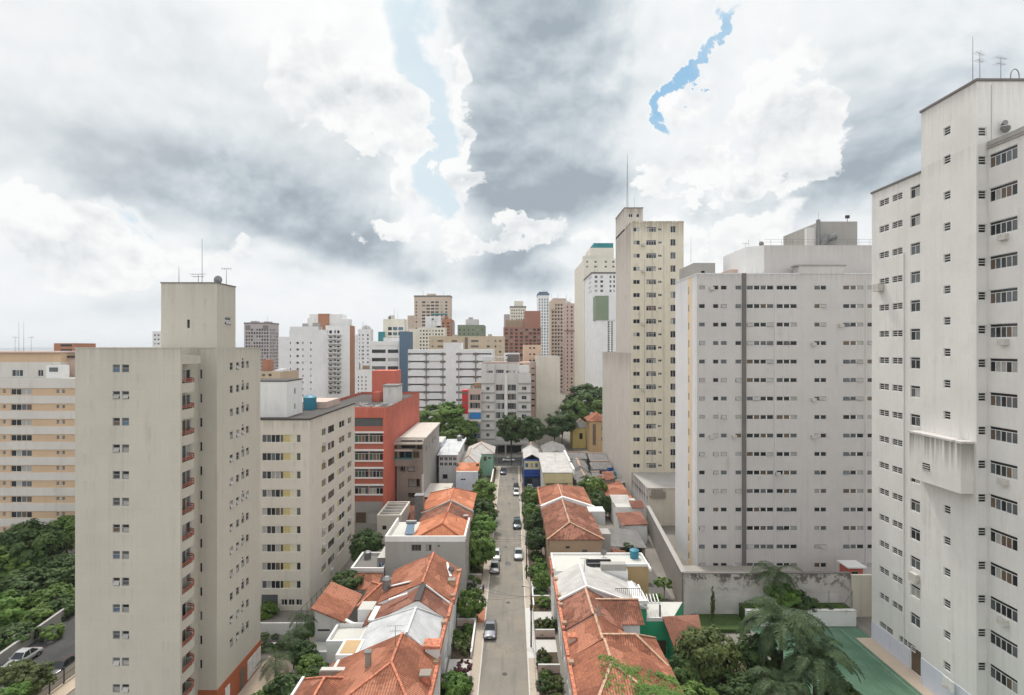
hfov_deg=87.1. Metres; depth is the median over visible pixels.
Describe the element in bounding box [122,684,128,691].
window
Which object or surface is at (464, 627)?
shrub
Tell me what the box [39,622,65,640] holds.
bush
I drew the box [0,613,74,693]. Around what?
road
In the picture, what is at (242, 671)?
door
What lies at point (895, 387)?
window
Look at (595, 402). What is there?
tree
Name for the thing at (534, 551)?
shrub
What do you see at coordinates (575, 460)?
old shed
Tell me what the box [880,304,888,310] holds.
window
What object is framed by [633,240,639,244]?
window
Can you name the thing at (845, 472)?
window
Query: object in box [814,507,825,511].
window
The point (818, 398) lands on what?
window
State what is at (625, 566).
flat roof house
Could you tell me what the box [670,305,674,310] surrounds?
window
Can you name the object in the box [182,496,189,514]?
window
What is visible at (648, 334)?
window
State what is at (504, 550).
service cable
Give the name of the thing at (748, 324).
window
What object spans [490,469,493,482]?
cream garden wall
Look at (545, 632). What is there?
garden wall
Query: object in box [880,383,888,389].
window
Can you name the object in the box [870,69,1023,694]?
offwhite tower
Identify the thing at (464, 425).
tree
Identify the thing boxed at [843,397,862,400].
window
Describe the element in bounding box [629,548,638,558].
water tank
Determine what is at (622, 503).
white back block
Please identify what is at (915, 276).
window
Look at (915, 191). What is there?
window
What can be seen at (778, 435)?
window
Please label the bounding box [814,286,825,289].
window
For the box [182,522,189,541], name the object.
window
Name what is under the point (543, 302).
blue grey tower
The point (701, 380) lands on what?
window
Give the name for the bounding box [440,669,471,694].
bush
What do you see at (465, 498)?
row house
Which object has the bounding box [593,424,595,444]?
window
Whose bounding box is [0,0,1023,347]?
sky
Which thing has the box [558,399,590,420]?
tree
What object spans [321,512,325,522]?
window
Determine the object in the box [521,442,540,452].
grey hip house
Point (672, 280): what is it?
window
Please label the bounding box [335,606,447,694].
row house
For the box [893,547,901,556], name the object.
window
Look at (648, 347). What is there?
window
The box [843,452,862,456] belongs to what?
window
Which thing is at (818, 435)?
window
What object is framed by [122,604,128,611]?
window
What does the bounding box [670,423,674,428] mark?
window
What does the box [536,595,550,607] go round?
shrub
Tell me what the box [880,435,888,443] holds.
window
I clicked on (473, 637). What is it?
front wall
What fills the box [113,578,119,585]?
window
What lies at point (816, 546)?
window
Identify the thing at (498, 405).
window
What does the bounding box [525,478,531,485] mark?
window
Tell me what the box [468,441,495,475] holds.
mint house
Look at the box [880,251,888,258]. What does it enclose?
window
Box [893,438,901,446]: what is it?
window
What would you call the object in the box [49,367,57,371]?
window
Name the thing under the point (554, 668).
garden wall
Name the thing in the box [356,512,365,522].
window
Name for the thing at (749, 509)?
window
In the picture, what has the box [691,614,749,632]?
lawn
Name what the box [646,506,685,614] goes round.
block wall
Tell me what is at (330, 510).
window
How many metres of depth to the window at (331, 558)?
92.02 m
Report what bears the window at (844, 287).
in the apartment slab
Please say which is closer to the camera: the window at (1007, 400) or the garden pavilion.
the window at (1007, 400)
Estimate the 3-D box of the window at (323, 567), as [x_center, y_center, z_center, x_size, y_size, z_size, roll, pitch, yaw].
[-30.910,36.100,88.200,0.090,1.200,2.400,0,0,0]
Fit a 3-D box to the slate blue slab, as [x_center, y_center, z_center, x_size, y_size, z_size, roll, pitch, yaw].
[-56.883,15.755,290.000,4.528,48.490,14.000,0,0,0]
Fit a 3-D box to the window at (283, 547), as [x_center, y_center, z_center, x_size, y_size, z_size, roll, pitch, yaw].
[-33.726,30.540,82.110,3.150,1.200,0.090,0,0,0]
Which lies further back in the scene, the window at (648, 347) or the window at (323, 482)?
the window at (648, 347)
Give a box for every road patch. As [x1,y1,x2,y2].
[490,667,500,675]
[496,635,502,644]
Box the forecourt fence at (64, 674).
[35,660,74,694]
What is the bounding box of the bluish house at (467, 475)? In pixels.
[456,463,480,503]
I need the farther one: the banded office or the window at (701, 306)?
the banded office
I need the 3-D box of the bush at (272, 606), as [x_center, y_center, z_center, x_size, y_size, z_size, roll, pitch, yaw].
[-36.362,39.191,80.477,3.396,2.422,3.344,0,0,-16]
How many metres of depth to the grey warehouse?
172.37 m
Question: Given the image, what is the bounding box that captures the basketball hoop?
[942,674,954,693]
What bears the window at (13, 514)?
in the striped block at (37, 434)
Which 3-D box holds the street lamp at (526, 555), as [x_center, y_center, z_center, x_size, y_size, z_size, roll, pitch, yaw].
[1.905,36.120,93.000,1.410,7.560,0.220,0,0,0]
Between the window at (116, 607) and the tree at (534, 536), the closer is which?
the window at (116, 607)
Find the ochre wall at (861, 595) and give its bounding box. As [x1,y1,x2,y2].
[851,574,871,616]
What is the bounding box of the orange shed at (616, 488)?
[600,481,631,516]
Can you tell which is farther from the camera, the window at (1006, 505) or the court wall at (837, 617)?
the court wall at (837, 617)
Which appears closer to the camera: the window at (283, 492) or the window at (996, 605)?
the window at (996, 605)
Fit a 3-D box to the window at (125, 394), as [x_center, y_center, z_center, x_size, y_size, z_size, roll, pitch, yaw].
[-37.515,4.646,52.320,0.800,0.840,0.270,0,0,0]
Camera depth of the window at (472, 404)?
203.12 m
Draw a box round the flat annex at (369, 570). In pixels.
[350,552,384,601]
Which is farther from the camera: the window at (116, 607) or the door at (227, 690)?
the door at (227, 690)
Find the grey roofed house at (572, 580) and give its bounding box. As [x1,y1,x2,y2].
[553,562,648,656]
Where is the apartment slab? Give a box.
[675,219,871,573]
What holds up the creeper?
on the row house at (585, 668)
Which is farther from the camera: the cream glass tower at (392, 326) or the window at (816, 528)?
the cream glass tower at (392, 326)
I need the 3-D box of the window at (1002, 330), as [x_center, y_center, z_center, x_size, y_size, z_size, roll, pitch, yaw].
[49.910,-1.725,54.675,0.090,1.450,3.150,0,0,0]
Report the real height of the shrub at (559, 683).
1.420 m
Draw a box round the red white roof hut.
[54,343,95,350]
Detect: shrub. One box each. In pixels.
[260,632,269,640]
[261,641,273,650]
[271,633,279,639]
[451,638,464,648]
[452,629,463,639]
[454,638,461,648]
[455,632,469,642]
[455,672,473,687]
[459,642,473,654]
[461,623,470,631]
[464,626,473,635]
[467,582,479,590]
[468,575,479,583]
[525,564,539,575]
[529,550,541,559]
[534,617,548,628]
[535,557,546,566]
[535,658,549,669]
[535,674,553,691]
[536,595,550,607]
[536,647,551,662]
[539,669,551,677]
[544,619,557,629]
[545,616,554,627]
[546,675,564,690]
[824,604,833,609]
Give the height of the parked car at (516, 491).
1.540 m
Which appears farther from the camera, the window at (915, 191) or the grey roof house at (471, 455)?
the grey roof house at (471, 455)
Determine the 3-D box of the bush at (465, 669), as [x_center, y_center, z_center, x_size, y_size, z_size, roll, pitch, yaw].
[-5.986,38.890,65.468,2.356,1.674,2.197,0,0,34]
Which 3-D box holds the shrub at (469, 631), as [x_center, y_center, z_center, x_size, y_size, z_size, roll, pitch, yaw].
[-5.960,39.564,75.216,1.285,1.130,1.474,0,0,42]
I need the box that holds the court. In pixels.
[750,626,921,694]
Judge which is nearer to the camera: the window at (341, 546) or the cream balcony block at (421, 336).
the window at (341, 546)
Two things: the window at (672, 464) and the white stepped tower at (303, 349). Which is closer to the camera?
the window at (672, 464)
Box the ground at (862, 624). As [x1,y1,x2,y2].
[0,350,871,694]
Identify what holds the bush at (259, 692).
on the pavement at (254, 684)
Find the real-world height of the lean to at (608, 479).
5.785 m
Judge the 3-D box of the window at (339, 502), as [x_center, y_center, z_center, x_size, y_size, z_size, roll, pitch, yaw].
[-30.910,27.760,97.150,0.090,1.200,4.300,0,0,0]
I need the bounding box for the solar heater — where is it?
[405,520,416,535]
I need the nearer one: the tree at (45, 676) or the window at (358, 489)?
the tree at (45, 676)
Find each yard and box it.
[645,558,672,601]
[683,566,801,570]
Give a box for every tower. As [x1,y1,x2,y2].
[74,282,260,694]
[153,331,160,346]
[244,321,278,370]
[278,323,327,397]
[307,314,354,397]
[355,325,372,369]
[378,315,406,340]
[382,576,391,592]
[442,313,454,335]
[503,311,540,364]
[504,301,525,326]
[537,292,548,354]
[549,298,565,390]
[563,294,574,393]
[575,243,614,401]
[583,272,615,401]
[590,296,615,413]
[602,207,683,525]
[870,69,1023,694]
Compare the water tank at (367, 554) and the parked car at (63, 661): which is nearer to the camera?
the parked car at (63, 661)
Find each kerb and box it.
[477,466,500,694]
[518,471,529,694]
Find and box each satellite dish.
[214,276,221,282]
[448,566,454,573]
[600,549,606,556]
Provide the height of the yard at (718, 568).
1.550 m
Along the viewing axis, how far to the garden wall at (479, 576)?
92.50 m
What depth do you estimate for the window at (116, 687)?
52.43 m
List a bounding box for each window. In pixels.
[11,389,31,394]
[11,404,31,409]
[11,420,31,425]
[11,435,31,440]
[11,450,31,455]
[11,466,31,471]
[11,481,31,486]
[11,496,31,501]
[11,512,31,517]
[12,370,22,375]
[38,370,42,375]
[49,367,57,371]
[112,444,119,451]
[112,658,119,665]
[113,364,119,371]
[113,391,119,398]
[113,418,119,425]
[113,471,119,478]
[113,498,119,505]
[113,524,119,531]
[113,551,119,558]
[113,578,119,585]
[113,604,119,611]
[113,631,119,638]
[113,684,119,691]
[122,364,128,371]
[122,391,128,398]
[122,418,128,425]
[122,444,128,451]
[122,471,128,478]
[122,498,128,505]
[122,524,128,531]
[122,551,128,558]
[122,578,128,585]
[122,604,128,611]
[122,631,128,638]
[122,658,128,665]
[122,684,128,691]
[182,369,189,382]
[182,394,189,409]
[182,419,189,435]
[182,444,189,460]
[182,470,189,488]
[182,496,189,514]
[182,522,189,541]
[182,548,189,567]
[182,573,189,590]
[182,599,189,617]
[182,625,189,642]
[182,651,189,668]
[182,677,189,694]
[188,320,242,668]
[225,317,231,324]
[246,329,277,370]
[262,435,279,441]
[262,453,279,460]
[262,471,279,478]
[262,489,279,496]
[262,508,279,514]
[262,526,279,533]
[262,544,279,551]
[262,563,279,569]
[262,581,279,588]
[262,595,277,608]
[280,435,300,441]
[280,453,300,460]
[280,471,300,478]
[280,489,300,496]
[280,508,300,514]
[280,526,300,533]
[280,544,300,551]
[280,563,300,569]
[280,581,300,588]
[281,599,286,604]
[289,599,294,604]
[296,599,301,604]
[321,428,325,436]
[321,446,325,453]
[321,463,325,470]
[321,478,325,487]
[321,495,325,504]
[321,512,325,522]
[321,531,325,539]
[321,548,325,556]
[321,562,325,573]
[328,424,333,432]
[328,440,333,449]
[328,457,333,466]
[328,473,333,482]
[328,489,333,499]
[328,505,333,515]
[328,523,333,532]
[328,537,333,548]
[328,553,333,565]
[337,420,343,428]
[337,435,343,444]
[337,450,343,460]
[337,466,343,475]
[337,481,343,491]
[337,496,343,507]
[337,511,343,523]
[337,527,343,538]
[337,542,343,554]
[355,418,382,425]
[355,433,368,441]
[355,451,368,459]
[355,469,368,476]
[355,486,368,493]
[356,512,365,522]
[368,512,377,522]
[369,433,382,441]
[369,451,382,459]
[369,469,382,476]
[369,486,382,493]
[372,350,385,352]
[372,358,385,360]
[372,366,385,369]
[388,350,397,352]
[388,358,397,360]
[388,366,397,369]
[400,452,411,456]
[402,445,415,447]
[408,466,414,470]
[409,479,419,486]
[412,545,420,550]
[426,545,431,550]
[470,394,479,399]
[470,402,479,407]
[496,384,503,390]
[496,394,503,399]
[496,403,503,408]
[496,412,503,417]
[508,384,515,390]
[508,394,515,399]
[508,403,515,408]
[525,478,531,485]
[533,478,538,485]
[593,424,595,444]
[633,227,639,231]
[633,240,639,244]
[633,332,639,336]
[633,345,639,349]
[633,437,639,441]
[633,450,639,454]
[646,227,655,231]
[646,240,655,244]
[646,253,655,257]
[646,266,655,270]
[646,279,655,284]
[646,293,655,297]
[646,306,655,310]
[646,319,655,323]
[646,332,655,336]
[646,345,655,349]
[646,358,655,362]
[646,371,655,375]
[646,384,655,388]
[646,398,655,402]
[646,411,655,415]
[646,424,655,428]
[646,437,655,441]
[646,450,655,454]
[646,463,655,467]
[657,640,665,654]
[670,226,675,232]
[670,239,675,245]
[670,252,675,258]
[670,265,675,271]
[670,278,675,284]
[670,292,674,297]
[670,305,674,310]
[670,318,674,323]
[670,331,674,337]
[670,344,674,350]
[670,357,674,363]
[670,370,674,376]
[670,383,674,389]
[670,397,674,402]
[670,410,674,415]
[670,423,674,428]
[670,436,674,442]
[670,449,674,455]
[670,462,674,468]
[699,304,704,308]
[699,341,704,345]
[699,378,704,382]
[699,415,704,419]
[699,452,704,456]
[699,470,704,474]
[699,489,704,493]
[699,507,704,511]
[699,526,704,530]
[699,544,704,548]
[721,304,726,308]
[721,341,726,345]
[747,286,772,289]
[747,304,772,308]
[747,323,772,326]
[747,341,772,345]
[747,360,772,363]
[747,378,772,382]
[747,397,772,400]
[747,415,772,419]
[747,434,772,437]
[747,452,772,456]
[747,470,772,474]
[747,489,772,493]
[747,507,772,511]
[747,526,772,530]
[747,544,772,548]
[747,563,772,565]
[777,286,796,289]
[777,304,796,308]
[777,323,796,326]
[777,341,796,345]
[777,360,796,363]
[777,378,796,382]
[777,397,796,400]
[777,415,796,419]
[777,434,796,437]
[777,452,796,456]
[777,470,796,474]
[777,489,796,493]
[777,507,796,511]
[777,526,796,530]
[777,544,796,548]
[777,563,796,565]
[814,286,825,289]
[814,304,825,308]
[814,323,825,326]
[814,341,825,345]
[814,360,825,363]
[814,378,825,382]
[814,397,825,400]
[814,415,825,419]
[814,434,825,437]
[814,452,825,456]
[814,470,825,474]
[814,489,825,493]
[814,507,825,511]
[814,526,825,530]
[814,544,825,548]
[814,563,825,567]
[843,286,862,289]
[843,304,862,308]
[843,323,862,326]
[843,341,862,345]
[843,360,862,363]
[843,378,863,382]
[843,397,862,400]
[843,415,862,419]
[843,434,862,437]
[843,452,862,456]
[843,470,862,474]
[843,489,862,493]
[843,507,862,511]
[843,526,862,530]
[843,544,862,548]
[880,197,888,206]
[880,224,888,232]
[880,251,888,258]
[880,277,888,283]
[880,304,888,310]
[880,331,888,336]
[880,357,888,363]
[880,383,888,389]
[880,409,888,416]
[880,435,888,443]
[880,461,888,469]
[880,488,888,496]
[880,514,888,522]
[880,540,888,549]
[880,621,892,635]
[893,192,901,201]
[893,220,901,228]
[893,247,901,255]
[893,275,901,282]
[893,302,901,309]
[893,330,901,336]
[893,357,901,363]
[893,384,901,391]
[893,411,901,418]
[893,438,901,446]
[893,466,901,473]
[893,493,901,501]
[893,520,901,529]
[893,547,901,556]
[893,574,901,584]
[893,601,901,611]
[899,636,914,650]
[911,184,919,198]
[911,213,919,226]
[911,242,919,254]
[911,271,919,283]
[911,299,919,311]
[911,328,919,339]
[911,357,919,368]
[911,385,919,397]
[911,414,919,426]
[911,478,919,483]
[911,498,919,512]
[911,527,919,541]
[911,555,919,570]
[911,583,919,599]
[911,612,919,628]
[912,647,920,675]
[990,144,1016,167]
[990,180,1016,201]
[990,216,1016,235]
[990,251,1016,269]
[990,287,1016,303]
[990,323,1016,337]
[990,358,1016,372]
[990,392,1016,408]
[990,426,1016,444]
[990,460,1016,479]
[990,494,1016,515]
[990,527,1016,551]
[990,561,1016,586]
[990,595,1016,622]
[990,629,1016,658]
[990,663,1016,694]
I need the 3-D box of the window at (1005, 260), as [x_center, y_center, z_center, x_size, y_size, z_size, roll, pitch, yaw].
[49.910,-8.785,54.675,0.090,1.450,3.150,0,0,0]
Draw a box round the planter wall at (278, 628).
[260,622,309,634]
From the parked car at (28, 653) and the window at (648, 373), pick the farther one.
the window at (648, 373)
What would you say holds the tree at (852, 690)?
on the garden
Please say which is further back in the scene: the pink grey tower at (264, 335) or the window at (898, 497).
the pink grey tower at (264, 335)
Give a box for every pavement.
[47,674,74,694]
[238,654,295,694]
[468,466,499,694]
[518,466,530,607]
[526,608,535,657]
[528,658,538,694]
[856,638,934,694]
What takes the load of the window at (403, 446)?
in the raw concrete building at (416, 461)
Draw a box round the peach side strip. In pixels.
[529,361,535,417]
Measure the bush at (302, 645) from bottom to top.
5.081 m
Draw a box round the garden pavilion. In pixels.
[662,614,700,663]
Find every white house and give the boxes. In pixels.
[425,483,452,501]
[615,511,648,542]
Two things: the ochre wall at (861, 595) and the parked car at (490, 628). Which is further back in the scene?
the ochre wall at (861, 595)
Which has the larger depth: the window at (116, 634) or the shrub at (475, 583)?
the shrub at (475, 583)
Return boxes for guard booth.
[837,560,867,573]
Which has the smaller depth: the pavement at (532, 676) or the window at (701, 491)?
the pavement at (532, 676)
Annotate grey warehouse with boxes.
[541,441,568,454]
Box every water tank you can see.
[303,395,316,409]
[364,550,370,558]
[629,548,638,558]
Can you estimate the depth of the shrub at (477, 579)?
90.79 m
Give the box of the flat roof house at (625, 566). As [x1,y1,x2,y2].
[549,553,651,624]
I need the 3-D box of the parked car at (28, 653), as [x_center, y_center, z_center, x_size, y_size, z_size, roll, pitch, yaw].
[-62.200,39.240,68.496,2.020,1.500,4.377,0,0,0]
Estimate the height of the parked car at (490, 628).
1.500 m
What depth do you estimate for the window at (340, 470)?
97.21 m
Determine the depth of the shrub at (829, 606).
78.18 m
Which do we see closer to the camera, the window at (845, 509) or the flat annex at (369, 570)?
the flat annex at (369, 570)
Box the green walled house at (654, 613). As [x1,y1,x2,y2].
[614,584,681,656]
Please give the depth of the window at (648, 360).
137.02 m
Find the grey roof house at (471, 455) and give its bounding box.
[459,447,480,462]
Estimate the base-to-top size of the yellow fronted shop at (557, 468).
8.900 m
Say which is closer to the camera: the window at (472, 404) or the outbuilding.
the outbuilding
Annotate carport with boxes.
[608,528,646,556]
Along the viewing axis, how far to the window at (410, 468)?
125.95 m
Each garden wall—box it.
[457,618,475,625]
[469,574,481,579]
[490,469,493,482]
[532,595,549,601]
[535,629,554,636]
[538,664,559,672]
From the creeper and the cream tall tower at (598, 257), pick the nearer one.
the creeper
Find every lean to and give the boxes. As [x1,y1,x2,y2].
[377,546,384,566]
[576,478,582,485]
[596,475,606,480]
[602,471,614,479]
[604,476,614,483]
[611,548,625,552]
[614,479,624,486]
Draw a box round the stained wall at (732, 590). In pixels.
[683,571,850,614]
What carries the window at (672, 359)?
in the yellow tower at (638, 407)
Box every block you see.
[0,351,74,553]
[260,359,298,377]
[260,378,354,609]
[306,642,326,667]
[340,370,418,532]
[355,362,374,393]
[407,292,451,330]
[408,343,494,423]
[409,314,446,348]
[430,334,504,361]
[458,317,485,335]
[462,382,480,451]
[481,354,530,453]
[504,353,519,370]
[523,345,540,364]
[535,355,559,442]
[610,495,644,528]
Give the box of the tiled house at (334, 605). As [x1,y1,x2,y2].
[311,581,361,641]
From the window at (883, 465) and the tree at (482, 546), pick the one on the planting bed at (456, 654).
the tree at (482, 546)
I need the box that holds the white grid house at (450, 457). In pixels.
[437,437,465,487]
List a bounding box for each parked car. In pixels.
[1,647,43,670]
[50,655,74,674]
[467,580,481,591]
[483,620,496,638]
[489,560,499,573]
[492,548,500,560]
[500,467,506,473]
[502,457,514,461]
[513,483,519,489]
[513,488,519,494]
[513,517,521,528]
[513,547,523,559]
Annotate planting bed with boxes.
[444,467,495,693]
[521,467,562,694]
[739,603,851,619]
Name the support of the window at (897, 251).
in the offwhite tower at (948, 410)
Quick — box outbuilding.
[407,505,414,519]
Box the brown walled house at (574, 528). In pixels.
[541,499,610,578]
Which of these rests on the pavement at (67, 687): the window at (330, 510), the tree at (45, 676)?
the tree at (45, 676)
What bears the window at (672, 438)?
in the yellow tower at (638, 407)
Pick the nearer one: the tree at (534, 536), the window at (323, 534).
the window at (323, 534)
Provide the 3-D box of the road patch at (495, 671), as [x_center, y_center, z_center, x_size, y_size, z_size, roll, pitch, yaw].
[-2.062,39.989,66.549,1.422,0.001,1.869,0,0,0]
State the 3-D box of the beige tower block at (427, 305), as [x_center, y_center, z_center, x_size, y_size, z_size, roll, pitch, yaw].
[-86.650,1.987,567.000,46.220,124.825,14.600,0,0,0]
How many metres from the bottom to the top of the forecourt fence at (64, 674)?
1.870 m
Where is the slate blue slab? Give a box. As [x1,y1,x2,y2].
[399,331,412,391]
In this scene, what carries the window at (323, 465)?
in the apartment block at (307, 494)
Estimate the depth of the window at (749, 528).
95.10 m
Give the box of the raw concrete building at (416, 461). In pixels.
[394,422,439,504]
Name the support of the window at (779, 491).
in the apartment slab
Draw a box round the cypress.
[710,587,714,619]
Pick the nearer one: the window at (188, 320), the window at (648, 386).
the window at (188, 320)
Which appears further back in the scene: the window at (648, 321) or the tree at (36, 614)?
the window at (648, 321)
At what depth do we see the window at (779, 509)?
95.05 m
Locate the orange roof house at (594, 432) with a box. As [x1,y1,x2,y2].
[584,412,601,451]
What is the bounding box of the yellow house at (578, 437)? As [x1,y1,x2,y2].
[570,418,585,447]
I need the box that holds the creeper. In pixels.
[597,654,683,694]
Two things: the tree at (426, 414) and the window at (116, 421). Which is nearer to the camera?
the window at (116, 421)
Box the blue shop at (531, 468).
[522,445,539,486]
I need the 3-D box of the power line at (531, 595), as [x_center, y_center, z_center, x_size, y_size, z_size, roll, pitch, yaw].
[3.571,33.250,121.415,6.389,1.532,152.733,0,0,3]
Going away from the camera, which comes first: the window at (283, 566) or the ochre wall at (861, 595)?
the ochre wall at (861, 595)
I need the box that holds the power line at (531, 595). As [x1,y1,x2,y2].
[520,439,540,692]
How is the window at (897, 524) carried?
in the offwhite tower at (948, 410)
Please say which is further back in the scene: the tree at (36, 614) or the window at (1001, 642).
the tree at (36, 614)
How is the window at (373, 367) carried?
in the banded office
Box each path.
[447,659,471,678]
[533,612,551,619]
[536,640,556,651]
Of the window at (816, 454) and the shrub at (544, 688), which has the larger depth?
the window at (816, 454)
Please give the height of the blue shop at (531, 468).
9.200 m
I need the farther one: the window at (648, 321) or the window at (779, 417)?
the window at (648, 321)
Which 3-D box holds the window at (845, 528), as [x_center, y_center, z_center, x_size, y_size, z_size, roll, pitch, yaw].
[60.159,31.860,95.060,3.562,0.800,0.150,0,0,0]
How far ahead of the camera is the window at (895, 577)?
69.13 m
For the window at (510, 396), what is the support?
in the block at (505, 388)
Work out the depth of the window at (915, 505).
66.16 m
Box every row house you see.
[291,632,440,694]
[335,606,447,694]
[356,552,461,655]
[362,583,452,673]
[414,487,476,532]
[419,500,473,521]
[537,484,604,524]
[557,587,644,691]
[562,614,668,694]
[567,638,682,694]
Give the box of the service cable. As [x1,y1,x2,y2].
[456,458,553,604]
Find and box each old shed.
[568,452,586,461]
[570,458,587,467]
[573,461,588,471]
[573,469,591,485]
[586,452,608,471]
[589,461,611,470]
[589,471,601,475]
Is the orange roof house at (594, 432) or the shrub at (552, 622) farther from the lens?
the orange roof house at (594, 432)
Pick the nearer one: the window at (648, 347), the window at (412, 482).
the window at (412, 482)
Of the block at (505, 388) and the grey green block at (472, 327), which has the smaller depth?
the block at (505, 388)
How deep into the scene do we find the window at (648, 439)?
137.02 m
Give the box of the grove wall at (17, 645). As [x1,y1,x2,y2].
[0,605,74,665]
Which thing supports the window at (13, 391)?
in the striped block at (37, 434)
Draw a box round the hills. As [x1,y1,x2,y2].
[0,347,615,349]
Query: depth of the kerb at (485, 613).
74.67 m
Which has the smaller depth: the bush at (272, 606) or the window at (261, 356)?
the bush at (272, 606)
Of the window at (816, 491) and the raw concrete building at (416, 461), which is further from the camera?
the raw concrete building at (416, 461)
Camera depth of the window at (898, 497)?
69.13 m
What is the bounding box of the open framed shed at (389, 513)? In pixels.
[377,501,409,551]
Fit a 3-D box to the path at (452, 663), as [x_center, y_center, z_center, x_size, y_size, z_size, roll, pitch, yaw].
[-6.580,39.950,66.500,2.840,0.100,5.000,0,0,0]
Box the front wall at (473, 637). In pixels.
[470,614,477,657]
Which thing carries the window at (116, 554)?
in the apartment tower at (167, 517)
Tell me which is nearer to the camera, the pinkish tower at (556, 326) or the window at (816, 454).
the window at (816, 454)
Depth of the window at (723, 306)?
94.98 m
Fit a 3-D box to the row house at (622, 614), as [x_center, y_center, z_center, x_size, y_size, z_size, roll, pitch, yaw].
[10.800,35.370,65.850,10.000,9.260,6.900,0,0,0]
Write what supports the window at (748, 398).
in the apartment slab
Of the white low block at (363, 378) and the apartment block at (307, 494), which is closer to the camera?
the apartment block at (307, 494)
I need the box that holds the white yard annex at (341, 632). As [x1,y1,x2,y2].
[326,601,376,666]
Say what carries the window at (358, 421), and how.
in the office block at (386, 412)
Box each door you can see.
[225,684,229,694]
[240,665,244,690]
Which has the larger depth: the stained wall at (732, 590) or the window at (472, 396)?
the window at (472, 396)
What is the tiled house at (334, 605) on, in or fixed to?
on the ground at (862, 624)
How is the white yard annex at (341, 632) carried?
on the ground at (862, 624)
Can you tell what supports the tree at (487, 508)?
on the planting bed at (456, 654)
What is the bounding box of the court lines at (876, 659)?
[750,629,917,694]
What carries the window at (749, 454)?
in the apartment slab
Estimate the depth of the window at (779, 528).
95.05 m
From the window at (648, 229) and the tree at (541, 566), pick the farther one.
the window at (648, 229)
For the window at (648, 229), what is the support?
in the yellow tower at (638, 407)
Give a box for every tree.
[0,518,74,567]
[0,538,36,578]
[0,563,66,600]
[0,588,28,627]
[0,621,42,651]
[0,658,36,686]
[0,660,57,694]
[20,604,58,626]
[24,582,74,610]
[25,553,74,589]
[42,597,74,620]
[43,515,74,555]
[255,647,294,680]
[276,625,310,668]
[288,610,316,639]
[327,568,363,590]
[349,528,383,556]
[419,404,451,426]
[435,401,464,423]
[439,422,459,439]
[454,419,479,450]
[456,588,487,617]
[463,435,477,445]
[469,530,496,571]
[470,513,497,532]
[472,477,496,505]
[473,497,498,520]
[476,464,482,480]
[496,414,527,464]
[519,485,538,504]
[520,415,547,441]
[521,502,540,516]
[522,512,542,530]
[525,527,545,550]
[531,562,548,575]
[531,570,550,589]
[544,410,577,443]
[546,423,563,441]
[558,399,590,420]
[561,383,601,410]
[578,474,607,496]
[587,398,601,414]
[589,489,611,514]
[668,651,700,684]
[671,624,745,686]
[680,680,718,694]
[705,668,767,694]
[734,632,784,681]
[736,595,833,692]
[742,665,812,694]
[749,560,803,601]
[772,635,865,694]
[813,678,862,694]
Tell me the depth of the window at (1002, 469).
54.76 m
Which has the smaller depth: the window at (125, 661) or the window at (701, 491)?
the window at (125, 661)
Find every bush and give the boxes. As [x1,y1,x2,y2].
[0,679,32,694]
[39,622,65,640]
[251,689,271,694]
[260,601,279,619]
[262,672,306,694]
[271,641,285,652]
[287,639,318,665]
[295,653,326,675]
[301,622,314,640]
[302,665,327,677]
[350,549,371,561]
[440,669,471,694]
[453,659,472,673]
[620,542,633,552]
[651,593,664,601]
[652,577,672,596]
[763,580,801,606]
[785,589,818,613]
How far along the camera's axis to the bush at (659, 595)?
81.61 m
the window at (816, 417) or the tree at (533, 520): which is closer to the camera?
the window at (816, 417)
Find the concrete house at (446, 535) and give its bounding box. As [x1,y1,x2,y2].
[385,511,469,598]
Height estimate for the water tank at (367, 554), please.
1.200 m
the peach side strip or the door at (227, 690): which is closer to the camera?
the door at (227, 690)
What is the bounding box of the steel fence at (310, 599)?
[296,579,330,627]
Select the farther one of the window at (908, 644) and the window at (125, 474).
the window at (908, 644)
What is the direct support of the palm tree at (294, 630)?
on the pavement at (254, 684)
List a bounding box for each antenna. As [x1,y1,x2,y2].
[387,624,403,644]
[595,604,602,615]
[971,50,983,77]
[994,56,1005,77]
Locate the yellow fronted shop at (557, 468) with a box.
[538,450,574,486]
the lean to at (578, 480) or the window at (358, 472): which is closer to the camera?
the window at (358, 472)
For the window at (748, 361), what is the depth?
95.05 m
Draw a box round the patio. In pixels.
[477,608,484,622]
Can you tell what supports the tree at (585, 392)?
on the ground at (862, 624)
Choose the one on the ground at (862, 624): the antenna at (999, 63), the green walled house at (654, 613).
the green walled house at (654, 613)
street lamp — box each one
[519,535,526,578]
[521,585,531,646]
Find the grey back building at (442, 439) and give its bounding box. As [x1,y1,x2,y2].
[438,436,445,482]
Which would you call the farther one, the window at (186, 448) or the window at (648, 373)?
the window at (648, 373)
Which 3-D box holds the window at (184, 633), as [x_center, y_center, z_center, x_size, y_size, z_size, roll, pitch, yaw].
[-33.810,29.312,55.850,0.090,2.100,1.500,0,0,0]
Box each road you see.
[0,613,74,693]
[479,466,528,694]
[494,457,522,465]
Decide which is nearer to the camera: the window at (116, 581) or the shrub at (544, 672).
the window at (116, 581)
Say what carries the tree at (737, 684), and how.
on the garden
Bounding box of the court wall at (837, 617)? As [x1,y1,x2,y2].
[745,609,855,625]
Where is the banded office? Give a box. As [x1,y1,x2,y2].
[370,340,398,369]
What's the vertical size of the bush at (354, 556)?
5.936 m
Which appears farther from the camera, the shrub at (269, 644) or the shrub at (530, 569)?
the shrub at (530, 569)
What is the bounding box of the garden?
[671,664,801,694]

